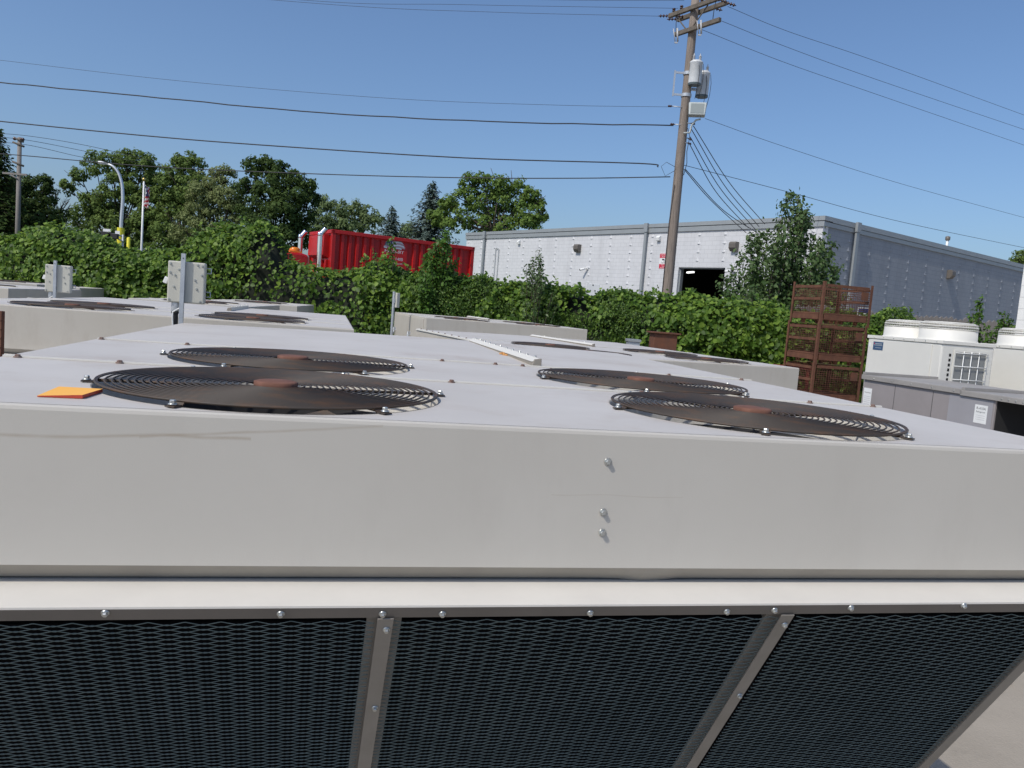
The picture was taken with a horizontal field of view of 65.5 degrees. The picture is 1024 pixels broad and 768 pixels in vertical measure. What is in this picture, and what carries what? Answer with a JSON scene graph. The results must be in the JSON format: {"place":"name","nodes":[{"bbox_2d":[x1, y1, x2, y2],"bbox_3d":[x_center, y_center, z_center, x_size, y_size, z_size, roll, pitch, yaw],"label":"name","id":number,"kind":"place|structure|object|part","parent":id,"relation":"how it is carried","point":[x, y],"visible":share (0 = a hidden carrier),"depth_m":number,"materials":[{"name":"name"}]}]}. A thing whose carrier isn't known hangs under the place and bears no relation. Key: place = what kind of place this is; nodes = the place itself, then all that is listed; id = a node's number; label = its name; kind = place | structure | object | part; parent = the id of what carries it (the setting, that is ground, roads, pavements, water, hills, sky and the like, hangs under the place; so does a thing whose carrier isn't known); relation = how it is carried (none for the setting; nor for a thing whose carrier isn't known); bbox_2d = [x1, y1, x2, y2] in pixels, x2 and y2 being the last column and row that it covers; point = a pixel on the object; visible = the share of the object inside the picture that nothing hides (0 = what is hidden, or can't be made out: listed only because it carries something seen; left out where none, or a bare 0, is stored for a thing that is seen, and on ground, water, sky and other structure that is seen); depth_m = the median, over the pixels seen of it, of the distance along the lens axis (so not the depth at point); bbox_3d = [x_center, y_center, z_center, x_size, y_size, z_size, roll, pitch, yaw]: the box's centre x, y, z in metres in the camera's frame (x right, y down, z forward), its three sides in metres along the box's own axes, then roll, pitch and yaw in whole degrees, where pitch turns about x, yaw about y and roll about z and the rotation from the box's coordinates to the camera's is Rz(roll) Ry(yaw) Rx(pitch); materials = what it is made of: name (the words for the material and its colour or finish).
{"place":"outdoors","nodes":[
{"label":"outdoors","id":0,"kind":"place"},
{"bbox_2d":[29,176,73,211],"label":"dead tree","id":1,"kind":"object","parent":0,"point":[62,202],"visible":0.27,"depth_m":62.62,"materials":[{"name":"wood"}]},
{"bbox_2d":[0,0,1023,260],"label":"sky","id":2,"kind":"structure","parent":0,"point":[604,60],"materials":[{"name":"blue"}]},
{"bbox_2d":[795,305,1014,343],"bbox_3d":[9.806,-0.226,19.445,6.852,2.992,0.070,3,5,-13],"label":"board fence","id":3,"kind":"object","parent":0,"point":[992,324],"visible":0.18,"depth_m":19.50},
{"bbox_2d":[929,672,1023,767],"bbox_3d":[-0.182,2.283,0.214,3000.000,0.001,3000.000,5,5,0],"label":"ground","id":4,"kind":"structure","parent":0,"point":[992,736],"depth_m":4.71,"materials":[{"name":"concrete"}]},
{"bbox_2d":[0,311,4,356],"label":"rusty post","id":5,"kind":"object","parent":4,"relation":"on","point":[2,323],"visible":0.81,"depth_m":4.42,"materials":[{"name":"metal"}]},
{"bbox_2d":[0,280,72,287],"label":"condensing unit","id":6,"kind":"object","parent":4,"relation":"on","point":[23,283],"visible":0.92,"depth_m":13.91,"materials":[{"name":"beige paint"}]},
{"bbox_2d":[0,284,80,297],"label":"condensing unit","id":7,"kind":"object","parent":4,"relation":"on","point":[13,291],"visible":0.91,"depth_m":10.93,"materials":[{"name":"beige paint"}]},
{"bbox_2d":[42,260,75,297],"bbox_3d":[-4.497,0.005,7.842,0.290,2.419,0.108,3,5,-13],"label":"disconnect box","id":8,"kind":"object","parent":4,"relation":"on","point":[58,278],"visible":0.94,"depth_m":7.73,"materials":[{"name":"metal"}]},
{"bbox_2d":[73,286,103,297],"bbox_3d":[-10.966,-1.260,17.851,2.810,2.045,2.124,3,5,-13],"label":"condensing unit","id":9,"kind":"object","parent":4,"relation":"on","point":[87,292],"visible":0.02,"depth_m":18.01,"materials":[{"name":"beige paint"}]},
{"bbox_2d":[0,297,353,354],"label":"condensing unit","id":10,"kind":"object","parent":4,"relation":"on","point":[32,324],"visible":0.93,"depth_m":5.65,"materials":[{"name":"beige paint"}]},
{"bbox_2d":[163,253,211,324],"bbox_3d":[-2.191,0.397,5.250,0.290,2.488,0.108,3,5,-13],"label":"disconnect box","id":11,"kind":"object","parent":4,"relation":"on","point":[185,280],"visible":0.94,"depth_m":5.13,"materials":[{"name":"metal"}]},
{"bbox_2d":[128,298,279,309],"bbox_3d":[-4.466,-0.197,11.832,1.450,2.084,3.324,4,5,-9],"label":"condensing unit","id":12,"kind":"object","parent":4,"relation":"on","point":[234,304],"visible":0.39,"depth_m":11.15,"materials":[{"name":"beige paint"}]},
{"bbox_2d":[211,299,313,312],"bbox_3d":[-4.795,-0.564,15.478,1.450,2.084,3.324,4,5,-9],"label":"condensing unit","id":13,"kind":"object","parent":4,"relation":"on","point":[294,307],"visible":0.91,"depth_m":14.36,"materials":[{"name":"beige paint"}]},
{"bbox_2d":[362,249,387,333],"bbox_3d":[-3.175,-1.403,18.399,0.841,3.468,0.535,7,6,26],"label":"sapling","id":14,"kind":"object","parent":4,"relation":"on","point":[381,308],"visible":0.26,"depth_m":18.20,"materials":[{"name":"green plant"}]},
{"bbox_2d":[378,236,400,330],"bbox_3d":[-2.876,-1.513,18.267,0.688,3.758,0.419,5,5,0],"label":"sapling","id":15,"kind":"object","parent":4,"relation":"on","point":[388,261],"visible":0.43,"depth_m":18.13,"materials":[{"name":"green plant"}]},
{"bbox_2d":[390,292,399,334],"bbox_3d":[-2.156,-0.423,14.251,0.112,2.449,0.108,8,6,35],"label":"disconnect box","id":16,"kind":"object","parent":4,"relation":"on","point":[395,300],"visible":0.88,"depth_m":14.13,"materials":[{"name":"metal"}]},
{"bbox_2d":[415,228,471,315],"bbox_3d":[-1.761,-1.530,18.058,1.327,4.009,1.127,0,7,-39],"label":"sapling","id":17,"kind":"object","parent":4,"relation":"on","point":[433,270],"visible":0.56,"depth_m":17.72,"materials":[{"name":"green plant"}]},
{"bbox_2d":[0,216,919,402],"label":"vine hedge","id":18,"kind":"object","parent":4,"relation":"on","point":[248,261],"visible":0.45,"depth_m":18.08,"materials":[{"name":"green plant"}]},
{"bbox_2d":[393,312,586,339],"bbox_3d":[-0.663,-0.210,15.119,2.880,2.103,3.804,3,6,-17],"label":"condensing unit","id":19,"kind":"object","parent":4,"relation":"on","point":[407,324],"visible":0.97,"depth_m":13.51,"materials":[{"name":"beige paint"}]},
{"bbox_3d":[-2.178,-0.752,15.375,0.069,1.170,1.750,3,6,-17],"label":"access door","id":20,"kind":"part","parent":19,"relation":"part of","materials":[{"name":"beige paint"}]},
{"bbox_3d":[-1.735,-0.573,13.846,0.070,1.170,1.350,3,6,-17],"label":"access door","id":21,"kind":"part","parent":19,"relation":"part of","materials":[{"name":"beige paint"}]},
{"bbox_2d":[0,323,1023,767],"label":"condensing unit","id":22,"kind":"object","parent":4,"relation":"on","point":[238,547],"visible":1,"depth_m":1.74,"materials":[{"name":"beige paint"}]},
{"bbox_2d":[37,386,102,398],"bbox_3d":[-0.885,0.017,1.601,0.086,0.007,0.124,3,5,-13],"label":"folded card","id":23,"kind":"object","parent":22,"relation":"on","point":[68,392],"visible":1,"depth_m":1.59,"materials":[{"name":"orange"}]},
{"bbox_2d":[510,248,559,324],"bbox_3d":[0.493,-1.153,17.629,1.008,3.698,0.939,0,7,-40],"label":"sapling","id":24,"kind":"object","parent":4,"relation":"on","point":[537,293],"visible":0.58,"depth_m":17.48,"materials":[{"name":"green plant"}]},
{"bbox_2d":[586,283,599,295],"bbox_3d":[1.949,-1.015,20.478,0.340,3.119,0.044,5,5,0],"label":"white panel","id":25,"kind":"object","parent":4,"relation":"on","point":[593,288],"visible":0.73,"depth_m":20.33,"materials":[{"name":"paint"}]},
{"bbox_2d":[416,329,798,389],"bbox_3d":[0.695,0.539,8.796,2.824,2.007,3.804,2,6,-22],"label":"condensing unit","id":26,"kind":"object","parent":4,"relation":"on","point":[779,375],"visible":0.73,"depth_m":7.83,"materials":[{"name":"beige paint"}]},
{"bbox_2d":[625,338,640,345],"bbox_3d":[2.099,0.161,14.361,0.230,1.946,0.240,4,5,-8],"label":"vent box","id":27,"kind":"object","parent":4,"relation":"on","point":[637,342],"visible":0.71,"depth_m":14.17,"materials":[{"name":"metal"}]},
{"bbox_2d":[647,331,680,350],"bbox_3d":[2.720,0.088,14.801,0.540,2.107,0.380,4,5,-8],"label":"rusty steel box","id":28,"kind":"object","parent":4,"relation":"on","point":[663,340],"visible":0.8,"depth_m":14.57,"materials":[{"name":"brown metal"}]},
{"bbox_2d":[465,216,1023,325],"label":"warehouse","id":29,"kind":"structure","parent":4,"relation":"on","point":[922,277],"depth_m":37.55,"materials":[{"name":"grey"}]},
{"bbox_2d":[737,284,759,304],"bbox_3d":[5.774,-0.791,19.832,1.293,3.411,1.426,1,7,-35],"label":"bush","id":30,"kind":"object","parent":4,"relation":"on","point":[752,293],"visible":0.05,"depth_m":19.78,"materials":[{"name":"green plant"}]},
{"bbox_2d":[714,186,856,309],"bbox_3d":[7.179,-2.185,21.272,3.516,6.160,3.483,6,6,15],"label":"street tree","id":31,"kind":"object","parent":4,"relation":"on","point":[791,264],"visible":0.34,"depth_m":20.84,"materials":[{"name":"green plant"}]},
{"bbox_2d":[774,364,810,389],"bbox_3d":[5.568,0.439,16.069,0.750,1.628,0.060,5,5,0],"label":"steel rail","id":32,"kind":"object","parent":4,"relation":"on","point":[807,371],"visible":0.15,"depth_m":15.98,"materials":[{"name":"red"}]},
{"bbox_2d":[861,319,995,402],"bbox_3d":[5.527,0.443,10.814,0.812,2.590,1.467,3,5,-13],"label":"outdoor unit","id":33,"kind":"object","parent":4,"relation":"on","point":[949,357],"visible":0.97,"depth_m":10.18,"materials":[{"name":"beige paint"}]},
{"bbox_2d":[861,372,1023,435],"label":"packaged unit","id":34,"kind":"object","parent":4,"relation":"on","point":[992,408],"visible":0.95,"depth_m":8.22,"materials":[{"name":"grey paint"}]},
{"bbox_2d":[963,294,996,345],"bbox_3d":[8.915,-0.083,15.434,0.585,3.315,0.524,5,5,0],"label":"weed","id":35,"kind":"object","parent":4,"relation":"on","point":[975,318],"visible":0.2,"depth_m":15.35,"materials":[{"name":"green plant"}]},
{"bbox_2d":[987,311,1015,343],"bbox_3d":[9.199,0.104,15.317,1.301,3.017,1.063,5,5,0],"label":"bush","id":36,"kind":"object","parent":4,"relation":"on","point":[1001,324],"visible":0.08,"depth_m":15.11,"materials":[{"name":"green plant"}]},
{"bbox_2d":[983,328,1023,390],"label":"outdoor unit","id":37,"kind":"object","parent":4,"relation":"on","point":[1007,369],"visible":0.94,"depth_m":10.94,"materials":[{"name":"beige paint"}]},
{"bbox_2d":[1008,249,1023,263],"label":"tree","id":38,"kind":"object","parent":4,"relation":"on","point":[1019,256],"visible":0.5,"depth_m":73.97,"materials":[{"name":"green plant"}]},
{"bbox_2d":[1015,270,1023,335],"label":"block building","id":39,"kind":"structure","parent":0,"point":[1020,320],"depth_m":13.03,"materials":[{"name":"white"}]},
{"label":"grass verge","id":40,"kind":"structure","parent":0,"visible":0},
{"bbox_2d":[2,137,27,233],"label":"power pole","id":41,"kind":"object","parent":40,"relation":"on","point":[20,141],"visible":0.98,"depth_m":54.09,"materials":[{"name":"brown wood"}]},
{"bbox_2d":[0,142,129,165],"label":"overhead wire","id":42,"kind":"object","parent":41,"relation":"attached to","point":[65,153],"visible":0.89,"depth_m":55.66,"materials":[{"name":"grey"}]},
{"bbox_2d":[1,137,137,162],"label":"overhead wire","id":43,"kind":"object","parent":41,"relation":"attached to","point":[72,148],"visible":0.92,"depth_m":55.76,"materials":[{"name":"grey"}]},
{"bbox_2d":[0,133,158,162],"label":"overhead wire","id":44,"kind":"object","parent":41,"relation":"attached to","point":[76,143],"visible":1,"depth_m":55.52,"materials":[{"name":"grey"}]},
{"bbox_2d":[0,129,39,243],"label":"spruce","id":45,"kind":"object","parent":40,"relation":"on","point":[6,181],"visible":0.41,"depth_m":57.20,"materials":[{"name":"green plant"}]},
{"bbox_2d":[1,173,69,233],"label":"tree","id":46,"kind":"object","parent":40,"relation":"on","point":[40,212],"visible":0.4,"depth_m":60.72,"materials":[{"name":"green plant"}]},
{"bbox_2d":[98,161,124,242],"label":"street lamp","id":47,"kind":"object","parent":40,"relation":"on","point":[120,228],"visible":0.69,"depth_m":44.36,"materials":[{"name":"silver metal"}]},
{"bbox_2d":[101,229,123,246],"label":"car","id":48,"kind":"object","parent":40,"relation":"on","point":[116,235],"visible":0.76,"depth_m":43.63,"materials":[{"name":"metal"}]},
{"bbox_2d":[56,147,173,251],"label":"tree","id":49,"kind":"object","parent":40,"relation":"on","point":[97,210],"visible":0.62,"depth_m":64.42,"materials":[{"name":"green plant"}]},
{"bbox_2d":[126,237,130,247],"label":"bollard","id":50,"kind":"object","parent":40,"relation":"on","point":[128,242],"visible":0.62,"depth_m":44.55,"materials":[{"name":"yellow metal"}]},
{"bbox_2d":[140,178,145,251],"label":"flagpole","id":51,"kind":"object","parent":40,"relation":"on","point":[142,220],"visible":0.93,"depth_m":49.38,"materials":[{"name":"white metal"}]},
{"bbox_2d":[144,185,149,208],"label":"flag","id":52,"kind":"object","parent":51,"relation":"hanging from","point":[147,196],"visible":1,"depth_m":49.29,"materials":[{"name":"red fabric"}]},
{"bbox_2d":[136,150,208,250],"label":"tree","id":53,"kind":"object","parent":40,"relation":"on","point":[173,199],"visible":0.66,"depth_m":62.68,"materials":[{"name":"green plant"}]},
{"bbox_2d":[167,162,250,245],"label":"tree","id":54,"kind":"object","parent":40,"relation":"on","point":[212,191],"visible":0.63,"depth_m":58.80,"materials":[{"name":"green plant"}]},
{"bbox_2d":[230,154,324,249],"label":"tree","id":55,"kind":"object","parent":40,"relation":"on","point":[288,200],"visible":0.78,"depth_m":55.53,"materials":[{"name":"green plant"}]},
{"bbox_2d":[309,194,361,231],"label":"tree","id":56,"kind":"object","parent":40,"relation":"on","point":[328,222],"visible":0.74,"depth_m":86.38,"materials":[{"name":"green plant"}]},
{"bbox_2d":[338,198,384,233],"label":"tree","id":57,"kind":"object","parent":40,"relation":"on","point":[365,220],"visible":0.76,"depth_m":90.00,"materials":[{"name":"green plant"}]},
{"bbox_2d":[375,206,403,237],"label":"spruce","id":58,"kind":"object","parent":40,"relation":"on","point":[391,230],"visible":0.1,"depth_m":62.98,"materials":[{"name":"green plant"}]},
{"bbox_2d":[398,221,419,238],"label":"tree","id":59,"kind":"object","parent":40,"relation":"on","point":[404,227],"visible":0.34,"depth_m":78.34,"materials":[{"name":"green plant"}]},
{"bbox_2d":[398,181,459,244],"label":"spruce","id":60,"kind":"object","parent":40,"relation":"on","point":[428,233],"visible":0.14,"depth_m":58.75,"materials":[{"name":"green plant"}]},
{"bbox_2d":[425,169,548,233],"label":"tree","id":61,"kind":"object","parent":40,"relation":"on","point":[440,214],"visible":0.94,"depth_m":56.87,"materials":[{"name":"green plant"}]},
{"label":"road","id":62,"kind":"structure","parent":0,"visible":0},
{"bbox_2d":[287,227,474,276],"bbox_3d":[-6.171,-3.104,28.223,9.574,4.538,2.450,1,6,-32],"label":"container truck","id":63,"kind":"object","parent":62,"relation":"on","point":[332,249],"visible":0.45,"depth_m":27.49,"materials":[{"name":"red paint"}]},
{"bbox_2d":[658,0,735,295],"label":"power pole","id":64,"kind":"object","parent":62,"relation":"on","point":[695,74],"visible":0.99,"depth_m":26.15,"materials":[{"name":"brown wood"}]},
{"bbox_2d":[1,60,651,106],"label":"overhead wire","id":65,"kind":"object","parent":64,"relation":"attached to","point":[347,95],"visible":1,"depth_m":27.12,"materials":[{"name":"grey"}]},
{"bbox_2d":[0,121,658,166],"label":"overhead wire","id":66,"kind":"object","parent":64,"relation":"attached to","point":[334,149],"visible":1,"depth_m":27.30,"materials":[{"name":"grey metal"}]},
{"bbox_2d":[0,153,669,178],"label":"overhead wire","id":67,"kind":"object","parent":64,"relation":"attached to","point":[346,174],"visible":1,"depth_m":28.86,"materials":[{"name":"grey"}]},
{"bbox_2d":[0,82,673,125],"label":"overhead wire","id":68,"kind":"object","parent":64,"relation":"attached to","point":[337,113],"visible":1,"depth_m":27.20,"materials":[{"name":"grey"}]},
{"bbox_2d":[278,0,637,15],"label":"overhead wire","id":69,"kind":"object","parent":64,"relation":"attached to","point":[470,11],"visible":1,"depth_m":26.71,"materials":[{"name":"grey metal"}]},
{"bbox_2d":[307,0,639,7],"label":"overhead wire","id":70,"kind":"object","parent":64,"relation":"attached to","point":[496,5],"visible":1,"depth_m":26.60,"materials":[{"name":"grey"}]},
{"bbox_2d":[594,0,683,0],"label":"overhead wire","id":71,"kind":"object","parent":64,"relation":"attached to","point":[638,0],"visible":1,"depth_m":26.20,"materials":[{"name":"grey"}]},
{"bbox_2d":[684,169,745,232],"bbox_3d":[7.402,-6.476,28.616,0.032,1.366,5.889,9,7,37],"label":"service cable","id":72,"kind":"object","parent":64,"relation":"attached to","point":[712,201],"visible":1,"depth_m":28.19,"materials":[{"name":"grey plastic"}]},
{"bbox_2d":[689,143,747,227],"bbox_3d":[7.516,-6.987,28.562,0.050,2.007,5.872,9,7,37],"label":"service cable","id":73,"kind":"object","parent":64,"relation":"attached to","point":[715,190],"visible":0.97,"depth_m":28.14,"materials":[{"name":"grey plastic"}]},
{"bbox_2d":[685,169,758,233],"bbox_3d":[7.681,-6.448,28.612,0.043,1.382,6.178,9,7,40],"label":"service cable","id":74,"kind":"object","parent":64,"relation":"attached to","point":[717,204],"visible":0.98,"depth_m":28.09,"materials":[{"name":"grey plastic"}]},
{"bbox_2d":[690,137,755,229],"bbox_3d":[7.672,-7.055,28.556,0.045,2.264,6.048,9,7,39],"label":"service cable","id":75,"kind":"object","parent":64,"relation":"attached to","point":[719,187],"visible":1,"depth_m":28.14,"materials":[{"name":"grey plastic"}]},
{"bbox_2d":[691,129,758,226],"bbox_3d":[7.762,-7.226,28.539,0.044,2.386,6.118,9,7,39],"label":"service cable","id":76,"kind":"object","parent":64,"relation":"attached to","point":[720,179],"visible":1,"depth_m":27.99,"materials":[{"name":"grey plastic"}]},
{"bbox_2d":[693,126,764,223],"bbox_3d":[7.896,-7.338,28.529,0.040,2.386,6.218,9,7,41],"label":"service cable","id":77,"kind":"object","parent":64,"relation":"attached to","point":[725,176],"visible":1,"depth_m":28.11,"materials":[{"name":"grey plastic"}]},
{"bbox_2d":[684,165,1023,247],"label":"overhead wire","id":78,"kind":"object","parent":64,"relation":"attached to","point":[844,207],"visible":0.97,"depth_m":32.04,"materials":[{"name":"grey"}]},
{"bbox_2d":[703,30,1022,144],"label":"overhead wire","id":79,"kind":"object","parent":64,"relation":"attached to","point":[853,86],"visible":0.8,"depth_m":29.82,"materials":[{"name":"grey"}]},
{"bbox_2d":[705,118,1023,217],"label":"overhead wire","id":80,"kind":"object","parent":64,"relation":"attached to","point":[850,168],"visible":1,"depth_m":30.14,"materials":[{"name":"grey"}]},
{"bbox_2d":[722,21,1023,129],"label":"overhead wire","id":81,"kind":"object","parent":64,"relation":"attached to","point":[864,75],"visible":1,"depth_m":29.83,"materials":[{"name":"grey"}]},
{"bbox_2d":[730,7,1022,114],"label":"overhead wire","id":82,"kind":"object","parent":64,"relation":"attached to","point":[865,57],"visible":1,"depth_m":29.45,"materials":[{"name":"grey metal"}]},
{"bbox_3d":[5.936,1.220,15.750,1.295,0.195,1.224,5,5,0],"label":"timber skid","id":83,"kind":"object","parent":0,"visible":0},
{"bbox_3d":[5.972,0.724,15.707,1.080,0.800,0.984,3,6,-16],"label":"wire basket","id":84,"kind":"object","parent":83,"relation":"on","visible":0},
{"bbox_2d":[783,360,862,402],"bbox_3d":[6.053,-0.033,15.631,1.080,0.800,0.984,3,6,-15],"label":"wire basket","id":85,"kind":"object","parent":84,"relation":"on","point":[852,377],"visible":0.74,"depth_m":15.27,"materials":[{"name":"metal"}]},
{"bbox_2d":[784,320,867,365],"bbox_3d":[6.117,-0.792,15.565,1.080,0.800,0.984,3,6,-16],"label":"wire basket","id":86,"kind":"object","parent":85,"relation":"on","point":[829,355],"visible":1,"depth_m":15.23,"materials":[{"name":"metal"}]},
{"bbox_2d":[790,281,873,327],"bbox_3d":[6.198,-1.550,15.489,1.080,0.800,0.984,3,6,-15],"label":"wire basket","id":87,"kind":"object","parent":86,"relation":"on","point":[837,318],"visible":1,"depth_m":15.15,"materials":[{"name":"metal"}]}
]}

